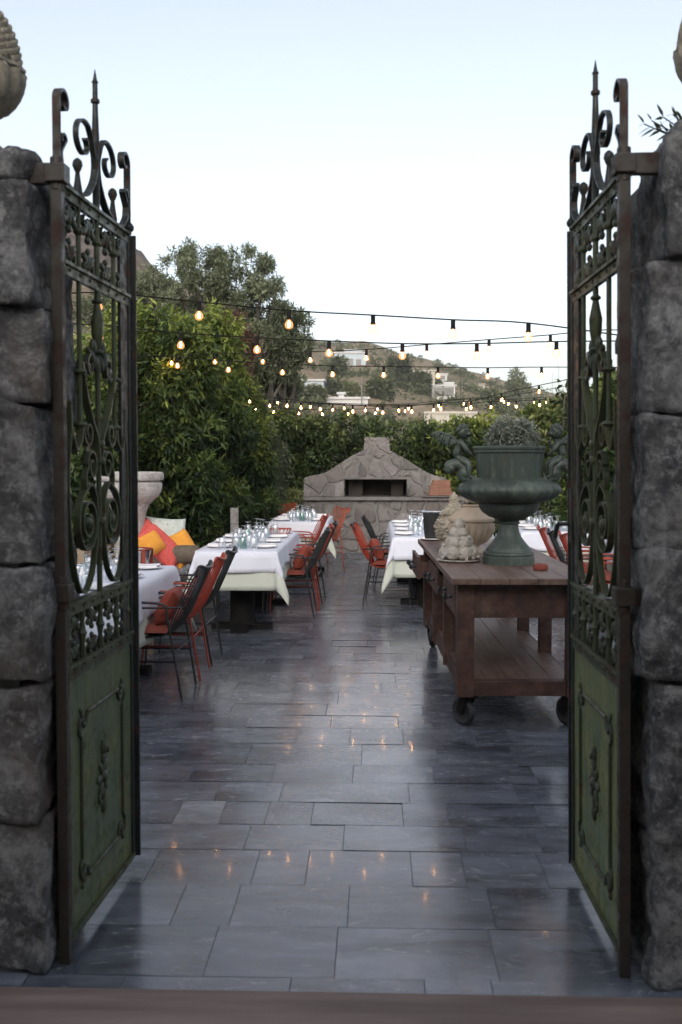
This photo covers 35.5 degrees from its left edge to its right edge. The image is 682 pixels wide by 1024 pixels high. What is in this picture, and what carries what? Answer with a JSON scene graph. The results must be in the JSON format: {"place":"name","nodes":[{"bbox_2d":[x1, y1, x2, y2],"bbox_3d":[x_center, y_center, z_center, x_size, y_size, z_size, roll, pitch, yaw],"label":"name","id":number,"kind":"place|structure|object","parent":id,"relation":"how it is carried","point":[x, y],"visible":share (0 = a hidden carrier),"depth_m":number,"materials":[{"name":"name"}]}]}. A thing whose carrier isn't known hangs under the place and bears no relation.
{"place":"outdoors","nodes":[
{"label":"outdoors","id":0,"kind":"place"},
{"bbox_2d":[66,226,560,481],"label":"hills","id":1,"kind":"structure","parent":0,"point":[141,258],"depth_m":159.51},
{"bbox_2d":[287,372,307,403],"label":"hill tree","id":2,"kind":"object","parent":1,"relation":"on","point":[301,393],"visible":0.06,"depth_m":114.18,"materials":[{"name":"green plant"}]},
{"bbox_2d":[301,379,326,386],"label":"hill house","id":3,"kind":"structure","parent":1,"relation":"on","point":[316,381],"depth_m":139.28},
{"bbox_2d":[303,383,327,404],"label":"hill tree","id":4,"kind":"object","parent":1,"relation":"on","point":[316,390],"visible":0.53,"depth_m":119.44,"materials":[{"name":"green plant"}]},
{"bbox_2d":[90,274,563,442],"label":"hillside scrub","id":5,"kind":"object","parent":1,"relation":"on","point":[508,409],"visible":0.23,"depth_m":174.93,"materials":[{"name":"green plant"}]},
{"bbox_2d":[322,375,341,395],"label":"hill tree","id":6,"kind":"object","parent":1,"relation":"on","point":[334,382],"visible":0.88,"depth_m":143.42,"materials":[{"name":"green plant"}]},
{"bbox_2d":[327,354,348,376],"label":"hill tree","id":7,"kind":"object","parent":1,"relation":"on","point":[342,367],"visible":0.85,"depth_m":167.86,"materials":[{"name":"green plant"}]},
{"bbox_2d":[326,392,369,405],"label":"house","id":8,"kind":"structure","parent":1,"relation":"on","point":[341,398],"depth_m":122.20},
{"bbox_2d":[333,349,365,365],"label":"hill house","id":9,"kind":"structure","parent":1,"relation":"on","point":[356,357],"depth_m":208.67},
{"bbox_2d":[337,380,364,396],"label":"hill tree","id":10,"kind":"object","parent":1,"relation":"on","point":[351,389],"visible":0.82,"depth_m":126.93,"materials":[{"name":"green plant"}]},
{"bbox_2d":[364,375,397,401],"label":"hill tree","id":11,"kind":"object","parent":1,"relation":"on","point":[381,388],"visible":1,"depth_m":130.96,"materials":[{"name":"green plant"}]},
{"bbox_2d":[385,354,409,382],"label":"hill tree","id":12,"kind":"object","parent":1,"relation":"on","point":[395,372],"visible":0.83,"depth_m":182.94,"materials":[{"name":"green plant"}]},
{"bbox_2d":[396,353,414,389],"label":"cypress tree","id":13,"kind":"object","parent":1,"relation":"on","point":[407,375],"visible":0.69,"depth_m":183.21,"materials":[{"name":"green plant"}]},
{"bbox_2d":[407,367,433,394],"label":"hill tree","id":14,"kind":"object","parent":1,"relation":"on","point":[420,379],"visible":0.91,"depth_m":176.62,"materials":[{"name":"green plant"}]},
{"bbox_2d":[431,382,456,401],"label":"hill house","id":15,"kind":"structure","parent":1,"relation":"on","point":[448,388],"depth_m":180.71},
{"bbox_2d":[432,386,442,396],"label":"window","id":16,"kind":"structure","parent":15,"relation":"in","point":[439,389],"depth_m":180.73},
{"bbox_2d":[443,386,454,396],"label":"window","id":17,"kind":"structure","parent":15,"relation":"in","point":[449,390],"depth_m":180.68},
{"bbox_2d":[482,386,508,410],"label":"hill tree","id":18,"kind":"object","parent":1,"relation":"on","point":[490,392],"visible":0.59,"depth_m":171.92,"materials":[{"name":"green plant"}]},
{"bbox_2d":[503,366,532,400],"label":"hill tree","id":19,"kind":"object","parent":1,"relation":"on","point":[515,380],"visible":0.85,"depth_m":220.49,"materials":[{"name":"green plant"}]},
{"bbox_2d":[0,535,681,997],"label":"terrace floor","id":20,"kind":"structure","parent":0,"point":[400,925],"depth_m":4.53,"materials":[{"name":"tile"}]},
{"bbox_2d":[0,145,79,974],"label":"stone wall","id":21,"kind":"structure","parent":20,"relation":"on","point":[29,925],"depth_m":3.19,"materials":[{"name":"stone"}]},
{"bbox_2d":[0,11,26,149],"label":"stone finial","id":22,"kind":"object","parent":21,"relation":"on","point":[13,79],"visible":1,"depth_m":3.29,"materials":[{"name":"stone"}]},
{"bbox_2d":[28,69,140,963],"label":"iron gate","id":23,"kind":"structure","parent":21,"relation":"attached to","point":[98,755],"depth_m":3.58,"materials":[{"name":"metal"}]},
{"bbox_2d":[94,471,163,564],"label":"stone column","id":24,"kind":"structure","parent":20,"relation":"on","point":[149,487],"depth_m":9.66,"materials":[{"name":"white beige-grey stone"}]},
{"bbox_2d":[76,544,198,654],"bbox_3d":[-1.799,0.669,9.658,0.702,0.840,2.300,0,3,2],"label":"garden bench","id":25,"kind":"object","parent":20,"relation":"on","point":[80,559],"visible":0.07,"depth_m":8.56,"materials":[{"name":"wood"}]},
{"bbox_2d":[145,516,185,535],"bbox_3d":[-1.651,0.239,10.082,0.420,0.400,0.177,5,-20,-31],"label":"cushion","id":26,"kind":"object","parent":25,"relation":"on","point":[169,527],"visible":0.3,"depth_m":10.04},
{"bbox_2d":[175,566,183,577],"bbox_3d":[-1.716,0.606,9.602,0.500,0.160,2.100,0,3,2],"label":"bench mattress","id":27,"kind":"object","parent":25,"relation":"on","point":[181,571],"visible":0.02,"depth_m":10.01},
{"bbox_2d":[138,530,165,555],"bbox_3d":[-1.710,0.293,9.566,0.240,0.220,0.178,-31,-6,-44],"label":"cushion","id":28,"kind":"object","parent":27,"relation":"on","point":[153,540],"visible":0.62,"depth_m":9.50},
{"bbox_2d":[138,522,176,565],"bbox_3d":[-1.628,0.315,9.685,0.184,0.460,0.240,-40,8,43],"label":"cushion","id":29,"kind":"object","parent":27,"relation":"on","point":[165,556],"visible":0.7,"depth_m":9.62,"materials":[{"name":"fabric"}]},
{"bbox_2d":[169,528,194,569],"bbox_3d":[-1.464,0.337,9.801,0.270,0.340,0.182,-26,-12,-35],"label":"cushion","id":30,"kind":"object","parent":27,"relation":"on","point":[182,537],"visible":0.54,"depth_m":9.76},
{"bbox_2d":[172,545,199,563],"bbox_3d":[-1.453,0.386,9.703,0.320,0.170,0.170,0,3,2],"label":"bolster","id":31,"kind":"object","parent":25,"relation":"on","point":[183,554],"visible":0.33,"depth_m":9.63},
{"bbox_2d":[139,665,151,675],"bbox_3d":[-1.690,0.836,7.283,0.760,0.742,1.850,0,3,2],"label":"dinner table","id":32,"kind":"object","parent":20,"relation":"on","point":[145,670],"visible":0.01,"depth_m":7.74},
{"bbox_2d":[85,600,196,647],"bbox_3d":[-1.690,0.728,7.278,1.067,0.544,2.165,0,3,2],"label":"under cloth","id":33,"kind":"object","parent":32,"relation":"on","point":[143,641],"visible":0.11,"depth_m":6.98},
{"bbox_2d":[77,565,182,638],"bbox_3d":[-1.690,0.622,7.273,0.940,0.346,2.048,0,3,2],"label":"table topper","id":34,"kind":"object","parent":33,"relation":"on","point":[152,582],"visible":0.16,"depth_m":7.28,"materials":[{"name":"white fabric"}]},
{"bbox_2d":[138,547,152,563],"bbox_3d":[-1.526,0.342,8.030,0.220,0.142,0.220,0,3,2],"label":"tumbler","id":35,"kind":"object","parent":34,"relation":"on","point":[145,555],"visible":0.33,"depth_m":7.97,"materials":[{"name":"glass"}]},
{"bbox_2d":[139,563,162,569],"bbox_3d":[-1.445,0.401,7.889,0.260,0.040,0.260,0,3,4],"label":"place setting","id":36,"kind":"object","parent":34,"relation":"on","point":[149,566],"visible":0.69,"depth_m":7.83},
{"bbox_2d":[139,560,212,699],"bbox_3d":[-1.202,0.774,7.176,0.679,0.881,0.528,0,3,4],"label":"wire chair","id":37,"kind":"object","parent":20,"relation":"on","point":[153,629],"visible":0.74,"depth_m":7.01,"materials":[{"name":"black metal"}]},
{"bbox_2d":[154,587,182,624],"bbox_3d":[-1.158,0.628,7.171,0.125,0.250,0.300,28,3,0],"label":"throw pillow","id":38,"kind":"object","parent":37,"relation":"on","point":[171,597],"visible":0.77,"depth_m":7.05,"materials":[{"name":"fabric"}]},
{"bbox_2d":[141,552,226,680],"bbox_3d":[-1.169,0.745,7.750,0.679,0.881,0.528,0,3,1],"label":"wire chair","id":39,"kind":"object","parent":20,"relation":"on","point":[218,562],"visible":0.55,"depth_m":7.63,"materials":[{"name":"red metal"}]},
{"bbox_2d":[144,546,237,665],"bbox_3d":[-1.146,0.717,8.315,0.679,0.881,0.528,0,3,3],"label":"wire chair","id":40,"kind":"object","parent":20,"relation":"on","point":[230,554],"visible":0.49,"depth_m":8.20,"materials":[{"name":"red metal"}]},
{"bbox_2d":[187,568,219,608],"bbox_3d":[-1.453,0.709,11.302,0.300,0.594,0.300,0,3,2],"label":"clay pot","id":41,"kind":"object","parent":20,"relation":"on","point":[217,601],"visible":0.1,"depth_m":11.17,"materials":[{"name":"ceramic"}]},
{"bbox_2d":[211,591,286,632],"bbox_3d":[-0.886,0.665,10.715,0.690,0.742,2.530,0,3,2],"label":"dinner table","id":42,"kind":"object","parent":20,"relation":"on","point":[243,605],"visible":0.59,"depth_m":9.80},
{"bbox_2d":[185,551,297,605],"bbox_3d":[-0.886,0.519,10.708,0.953,0.470,2.787,0,3,2],"label":"under cloth","id":43,"kind":"object","parent":42,"relation":"on","point":[266,581],"visible":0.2,"depth_m":9.41,"materials":[{"name":"fabric"}]},
{"bbox_2d":[188,531,301,578],"bbox_3d":[-0.886,0.410,10.703,0.847,0.264,2.667,0,3,2],"label":"table topper","id":44,"kind":"object","parent":43,"relation":"on","point":[250,559],"visible":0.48,"depth_m":9.42,"materials":[{"name":"white fabric"}]},
{"bbox_2d":[206,543,233,547],"bbox_3d":[-1.110,0.305,9.807,0.260,0.040,0.260,1,3,12],"label":"place setting","id":45,"kind":"object","parent":44,"relation":"on","point":[221,545],"visible":0.93,"depth_m":9.75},
{"bbox_2d":[214,538,238,542],"bbox_3d":[-1.108,0.275,10.408,0.260,0.040,0.260,0,3,8],"label":"place setting","id":46,"kind":"object","parent":44,"relation":"on","point":[228,540],"visible":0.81,"depth_m":10.35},
{"bbox_2d":[230,508,238,532],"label":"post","id":47,"kind":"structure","parent":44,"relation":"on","point":[234,522],"depth_m":12.79,"materials":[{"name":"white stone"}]},
{"bbox_2d":[239,537,246,548],"bbox_3d":[-0.888,0.281,9.679,0.072,0.101,0.072,0,3,2],"label":"teal tumbler","id":48,"kind":"object","parent":44,"relation":"on","point":[243,543],"visible":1,"depth_m":9.65,"materials":[{"name":"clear glass"}]},
{"bbox_2d":[250,543,277,547],"bbox_3d":[-0.705,0.306,9.781,0.260,0.040,0.260,0,3,-9],"label":"place setting","id":49,"kind":"object","parent":44,"relation":"on","point":[268,545],"visible":0.98,"depth_m":9.72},
{"bbox_2d":[257,538,282,542],"bbox_3d":[-0.693,0.274,10.415,0.260,0.040,0.260,0,3,-5],"label":"place setting","id":50,"kind":"object","parent":44,"relation":"on","point":[271,540],"visible":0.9,"depth_m":10.35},
{"bbox_2d":[265,534,288,537],"bbox_3d":[-0.663,0.244,11.019,0.260,0.040,0.260,0,3,-8],"label":"place setting","id":51,"kind":"object","parent":44,"relation":"on","point":[277,535],"visible":0.98,"depth_m":10.95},
{"bbox_2d":[275,503,295,517],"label":"wire chair","id":52,"kind":"object","parent":20,"relation":"on","point":[290,504],"visible":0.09,"depth_m":16.74,"materials":[{"name":"red metal"}]},
{"bbox_2d":[261,527,330,618],"bbox_3d":[-0.435,0.598,10.682,0.679,0.881,0.529,0,3,2],"label":"wire chair","id":53,"kind":"object","parent":20,"relation":"on","point":[292,572],"visible":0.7,"depth_m":10.51,"materials":[{"name":"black metal"}]},
{"bbox_2d":[293,545,310,569],"bbox_3d":[-0.391,0.453,10.674,0.128,0.250,0.300,28,3,0],"label":"throw pillow","id":54,"kind":"object","parent":53,"relation":"on","point":[305,551],"visible":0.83,"depth_m":10.55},
{"bbox_2d":[269,523,334,609],"bbox_3d":[-0.406,0.568,11.284,0.679,0.881,0.528,0,3,0],"label":"wire chair","id":55,"kind":"object","parent":20,"relation":"on","point":[331,526],"visible":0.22,"depth_m":11.19,"materials":[{"name":"black metal"}]},
{"bbox_2d":[275,520,337,603],"bbox_3d":[-0.369,0.542,11.806,0.679,0.881,0.528,0,3,4],"label":"wire chair","id":56,"kind":"object","parent":20,"relation":"on","point":[335,523],"visible":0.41,"depth_m":11.72,"materials":[{"name":"black metal"}]},
{"bbox_2d":[293,567,323,578],"bbox_3d":[-0.527,0.471,14.591,0.720,0.742,1.550,0,3,2],"label":"dinner table","id":57,"kind":"object","parent":20,"relation":"on","point":[304,577],"visible":0.03,"depth_m":14.17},
{"bbox_2d":[270,527,339,558],"bbox_3d":[-0.527,0.322,14.583,0.984,0.464,1.806,0,3,2],"label":"under cloth","id":58,"kind":"object","parent":57,"relation":"on","point":[331,548],"visible":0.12,"depth_m":13.73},
{"bbox_2d":[267,516,333,541],"bbox_3d":[-0.527,0.223,14.579,0.880,0.278,1.726,0,3,2],"label":"table topper","id":59,"kind":"object","parent":58,"relation":"on","point":[305,525],"visible":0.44,"depth_m":13.77,"materials":[{"name":"white fabric"}]},
{"bbox_2d":[293,513,328,585],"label":"wire chair","id":60,"kind":"object","parent":20,"relation":"on","point":[323,519],"visible":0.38,"depth_m":13.24,"materials":[{"name":"red metal"}]},
{"bbox_2d":[312,506,349,569],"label":"wire chair","id":61,"kind":"object","parent":20,"relation":"on","point":[335,536],"visible":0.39,"depth_m":15.26,"materials":[{"name":"red metal"}]},
{"bbox_2d":[0,987,681,1023],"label":"threshold step","id":62,"kind":"object","parent":20,"relation":"on","point":[33,1005],"visible":1,"depth_m":3.03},
{"bbox_2d":[350,521,411,605],"bbox_3d":[0.434,0.549,11.660,0.679,0.881,0.529,0,3,5],"label":"wire chair","id":63,"kind":"object","parent":20,"relation":"on","point":[355,527],"visible":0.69,"depth_m":11.49,"materials":[{"name":"red metal"}]},
{"bbox_2d":[369,538,383,559],"bbox_3d":[0.390,0.404,11.648,0.126,0.250,0.300,-28,2,3],"label":"throw pillow","id":64,"kind":"object","parent":63,"relation":"on","point":[378,554],"visible":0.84,"depth_m":11.52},
{"bbox_2d":[301,437,466,552],"bbox_3d":[0.709,-0.308,18.324,2.859,1.926,1.200,0,3,2],"label":"stone oven","id":65,"kind":"object","parent":20,"relation":"on","point":[368,481],"visible":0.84,"depth_m":17.83,"materials":[{"name":"stone"}]},
{"bbox_2d":[361,514,415,588],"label":"wire chair","id":66,"kind":"object","parent":20,"relation":"on","point":[369,528],"visible":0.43,"depth_m":12.96,"materials":[{"name":"black metal"}]},
{"bbox_2d":[397,578,422,606],"bbox_3d":[0.958,0.575,12.520,0.720,0.742,2.800,0,3,2],"label":"dinner table","id":67,"kind":"object","parent":20,"relation":"on","point":[417,599],"visible":0.19,"depth_m":11.49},
{"bbox_2d":[381,540,415,592],"bbox_3d":[0.958,0.486,12.516,0.987,0.584,3.062,0,3,2],"label":"under cloth","id":68,"kind":"object","parent":67,"relation":"on","point":[398,568],"visible":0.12,"depth_m":11.11,"materials":[{"name":"fabric"}]},
{"bbox_2d":[383,521,424,568],"bbox_3d":[0.958,0.351,12.509,0.903,0.326,2.997,0,3,2],"label":"table topper","id":69,"kind":"object","parent":68,"relation":"on","point":[401,547],"visible":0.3,"depth_m":11.08,"materials":[{"name":"white fabric"}]},
{"bbox_2d":[407,539,592,724],"bbox_3d":[0.991,0.748,7.577,0.936,0.889,3.000,0,3,0],"label":"trolley table","id":70,"kind":"object","parent":20,"relation":"on","point":[483,639],"visible":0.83,"depth_m":6.33,"materials":[{"name":"brown wood"}]},
{"bbox_2d":[433,492,461,543],"bbox_3d":[0.874,0.058,8.239,0.315,0.427,0.318,0,3,2],"label":"pinecone finial","id":71,"kind":"object","parent":70,"relation":"on","point":[440,525],"visible":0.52,"depth_m":8.19,"materials":[{"name":"stone"}]},
{"bbox_2d":[437,518,480,562],"bbox_3d":[0.783,0.184,7.077,0.296,0.288,0.296,0,3,2],"label":"fruit pile finial","id":72,"kind":"object","parent":70,"relation":"on","point":[458,546],"visible":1,"depth_m":7.00,"materials":[{"name":"stone"}]},
{"bbox_2d":[447,497,494,553],"bbox_3d":[0.940,0.050,7.706,0.339,0.493,0.343,0,3,2],"label":"lidded stone jar","id":73,"kind":"object","parent":70,"relation":"on","point":[480,527],"visible":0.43,"depth_m":7.59,"materials":[{"name":"stone"}]},
{"bbox_2d":[431,423,566,565],"bbox_3d":[1.089,-0.120,6.921,0.901,0.910,0.676,2,4,36],"label":"bronze urn","id":74,"kind":"object","parent":70,"relation":"on","point":[508,488],"visible":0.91,"depth_m":6.79,"materials":[{"name":"metal"}]},
{"bbox_2d":[482,413,544,445],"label":"silver bush","id":75,"kind":"object","parent":74,"relation":"in","point":[512,432],"visible":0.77,"depth_m":6.80,"materials":[{"name":"grey plant"}]},
{"bbox_2d":[533,563,547,569],"bbox_3d":[1.223,0.337,6.539,0.094,0.036,0.094,0,3,2],"label":"ashtray","id":76,"kind":"object","parent":70,"relation":"on","point":[539,566],"visible":1,"depth_m":6.50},
{"bbox_2d":[536,525,605,589],"bbox_3d":[2.365,0.582,11.019,0.679,0.881,0.528,0,3,0],"label":"wire chair","id":77,"kind":"object","parent":20,"relation":"on","point":[544,536],"visible":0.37,"depth_m":10.90,"materials":[{"name":"red metal"}]},
{"bbox_2d":[546,528,612,589],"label":"wire chair","id":78,"kind":"object","parent":20,"relation":"on","point":[558,550],"visible":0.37,"depth_m":10.43,"materials":[{"name":"red painted metal"}]},
{"bbox_2d":[558,530,612,593],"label":"wire chair","id":79,"kind":"object","parent":20,"relation":"on","point":[564,539],"visible":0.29,"depth_m":10.05,"materials":[{"name":"red metal"}]},
{"bbox_2d":[613,119,681,991],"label":"stone wall","id":80,"kind":"structure","parent":20,"relation":"on","point":[656,571],"depth_m":3.10,"materials":[{"name":"stone"}]},
{"bbox_2d":[553,60,658,977],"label":"iron gate","id":81,"kind":"structure","parent":80,"relation":"attached to","point":[599,766],"depth_m":3.47,"materials":[{"name":"metal"}]},
{"bbox_2d":[637,104,681,140],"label":"olive sprig","id":82,"kind":"object","parent":80,"relation":"on","point":[658,128],"visible":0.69,"depth_m":3.36,"materials":[{"name":"green plant"}]},
{"bbox_2d":[673,20,681,82],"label":"stone finial","id":83,"kind":"object","parent":80,"relation":"on","point":[677,56],"visible":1,"depth_m":3.31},
{"bbox_3d":[2.448,0.559,12.822,0.760,0.742,1.700,0,3,2],"label":"dinner table","id":84,"kind":"object","parent":20,"relation":"on","visible":0},
{"bbox_2d":[540,551,587,563],"bbox_3d":[2.448,0.424,12.816,1.064,0.491,2.007,0,3,2],"label":"under cloth","id":85,"kind":"object","parent":84,"relation":"on","point":[545,552],"visible":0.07,"depth_m":11.95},
{"bbox_2d":[519,522,589,550],"bbox_3d":[2.448,0.326,12.811,0.959,0.306,1.897,0,3,2],"label":"table topper","id":86,"kind":"object","parent":85,"relation":"on","point":[532,539],"visible":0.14,"depth_m":11.94,"materials":[{"name":"white fabric"}]},
{"bbox_2d":[0,0,681,393],"label":"sky","id":87,"kind":"structure","parent":0,"point":[410,158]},
{"bbox_2d":[73,323,614,343],"bbox_3d":[-0.073,-1.220,7.254,4.175,0.165,0.007,0,3,2],"label":"festoon cable","id":88,"kind":"object","parent":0,"point":[342,341],"visible":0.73,"depth_m":7.25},
{"bbox_2d":[72,292,616,335],"bbox_3d":[-0.022,-1.172,6.353,3.578,0.292,0.007,0,3,2],"label":"festoon cable","id":89,"kind":"object","parent":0,"point":[349,313],"visible":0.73,"depth_m":6.35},
{"bbox_2d":[109,354,616,367],"bbox_3d":[0.253,-1.437,10.138,5.132,0.149,0.007,0,3,2],"label":"festoon cable","id":90,"kind":"object","parent":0,"point":[353,366],"visible":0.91,"depth_m":10.14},
{"bbox_2d":[248,380,564,406],"bbox_3d":[0.186,-1.594,13.968,6.223,0.435,0.123,1,3,13],"label":"festoon cable","id":91,"kind":"object","parent":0,"point":[405,405],"visible":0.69,"depth_m":13.82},
{"bbox_2d":[263,386,564,404],"bbox_3d":[1.052,-1.914,17.401,5.430,0.319,0.009,0,3,2],"label":"festoon cable","id":92,"kind":"object","parent":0,"point":[424,402],"visible":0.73,"depth_m":17.39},
{"label":"ground","id":93,"kind":"structure","parent":0,"visible":0},
{"bbox_2d":[70,322,147,548],"bbox_3d":[-2.897,-0.378,10.736,1.818,3.048,1.574,0,3,2],"label":"laurel shrub","id":94,"kind":"object","parent":93,"relation":"on","point":[76,469],"visible":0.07,"depth_m":10.37,"materials":[{"name":"green plant"}]},
{"bbox_2d":[72,261,193,412],"bbox_3d":[-6.498,-3.953,34.162,4.097,8.209,4.492,0,3,2],"label":"olive tree","id":95,"kind":"object","parent":93,"relation":"on","point":[148,284],"visible":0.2,"depth_m":32.58,"materials":[{"name":"green plant"}]},
{"bbox_2d":[101,296,231,564],"bbox_3d":[-2.101,-0.701,11.975,1.806,3.572,1.574,0,3,2],"label":"laurel shrub","id":96,"kind":"object","parent":93,"relation":"on","point":[168,417],"visible":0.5,"depth_m":11.62,"materials":[{"name":"green plant"}]},
{"bbox_2d":[137,329,616,357],"bbox_3d":[-0.036,-1.562,10.054,5.774,0.098,0.436,2,3,32],"label":"festoon cable","id":97,"kind":"object","parent":96,"relation":"attached to","point":[368,349],"visible":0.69,"depth_m":10.07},
{"bbox_2d":[172,297,263,566],"bbox_3d":[-1.672,-0.832,13.411,1.379,3.675,1.650,-1,3,-11],"label":"laurel shrub","id":98,"kind":"object","parent":93,"relation":"on","point":[234,403],"visible":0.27,"depth_m":13.07,"materials":[{"name":"green plant"}]},
{"bbox_2d":[153,236,290,381],"bbox_3d":[-2.737,-2.984,24.994,3.346,7.055,2.840,0,3,2],"label":"olive tree","id":99,"kind":"object","parent":93,"relation":"on","point":[217,279],"visible":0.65,"depth_m":24.13,"materials":[{"name":"green plant"}]},
{"bbox_2d":[222,306,263,403],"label":"rusty shrub","id":100,"kind":"object","parent":93,"relation":"on","point":[251,349],"visible":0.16,"depth_m":18.29,"materials":[{"name":"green plant"}]},
{"bbox_2d":[229,375,284,531],"bbox_3d":[-1.497,-0.571,15.238,1.429,2.982,1.446,0,3,2],"label":"laurel shrub","id":101,"kind":"object","parent":93,"relation":"on","point":[255,469],"visible":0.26,"depth_m":14.96,"materials":[{"name":"green plant"}]},
{"bbox_2d":[261,419,294,511],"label":"grey shrub","id":102,"kind":"object","parent":93,"relation":"on","point":[284,468],"visible":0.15,"depth_m":16.70,"materials":[{"name":"green plant"}]},
{"bbox_2d":[248,298,315,472],"bbox_3d":[-1.353,-1.938,22.480,1.787,5.198,1.985,0,3,2],"label":"olive tree","id":103,"kind":"object","parent":93,"relation":"on","point":[273,378],"visible":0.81,"depth_m":21.99,"materials":[{"name":"green plant"}]},
{"bbox_2d":[273,487,305,517],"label":"pale shrub","id":104,"kind":"object","parent":93,"relation":"on","point":[298,495],"visible":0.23,"depth_m":17.39,"materials":[{"name":"green plant"}]},
{"bbox_2d":[269,402,469,516],"bbox_3d":[0.386,-0.623,20.058,4.604,2.864,2.322,0,3,2],"label":"clipped hedge","id":105,"kind":"object","parent":93,"relation":"on","point":[315,445],"visible":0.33,"depth_m":19.52,"materials":[{"name":"green plant"}]},
{"bbox_2d":[266,396,560,409],"bbox_3d":[1.034,-1.972,19.202,7.191,0.265,0.009,0,3,2],"label":"festoon cable","id":106,"kind":"object","parent":105,"relation":"attached to","point":[397,407],"visible":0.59,"depth_m":19.21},
{"bbox_2d":[421,411,477,425],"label":"pale building","id":107,"kind":"structure","parent":93,"relation":"on","point":[439,415],"depth_m":117.25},
{"bbox_2d":[419,405,514,536],"bbox_3d":[2.380,-0.562,19.016,2.065,2.716,1.756,0,3,2],"label":"laurel shrub","id":108,"kind":"object","parent":93,"relation":"on","point":[479,427],"visible":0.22,"depth_m":18.66,"materials":[{"name":"green plant"}]},
{"bbox_2d":[482,397,548,522],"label":"laurel shrub","id":109,"kind":"object","parent":93,"relation":"on","point":[526,409],"visible":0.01,"depth_m":17.53,"materials":[{"name":"green plant"}]},
{"bbox_2d":[519,388,592,522],"bbox_3d":[3.299,-0.492,15.517,1.694,2.778,1.667,0,3,2],"label":"variegated shrub","id":110,"kind":"object","parent":93,"relation":"on","point":[545,418],"visible":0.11,"depth_m":15.22,"materials":[{"name":"green plant"}]},
{"bbox_2d":[264,399,546,404],"bbox_3d":[0.858,-1.701,15.916,5.962,0.220,0.009,0,3,2],"label":"festoon cable","id":111,"kind":"object","parent":110,"relation":"on","point":[427,404],"visible":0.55,"depth_m":15.90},
{"bbox_2d":[541,365,616,592],"bbox_3d":[3.134,-0.334,12.493,1.577,2.764,1.621,0,3,2],"label":"laurel shrub","id":112,"kind":"object","parent":93,"relation":"on","point":[561,509],"visible":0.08,"depth_m":12.27,"materials":[{"name":"green plant"}]},
{"bbox_3d":[0.764,0.226,8.933,0.210,0.018,0.210,0,3,2],"label":"saucer","id":113,"kind":"object","parent":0,"visible":0},
{"bbox_2d":[422,511,440,538],"bbox_3d":[0.765,0.108,8.947,0.176,0.228,0.176,0,3,2],"label":"ice bucket","id":114,"kind":"object","parent":113,"relation":"on","point":[429,518],"visible":0.77,"depth_m":8.88,"materials":[{"name":"metal"}]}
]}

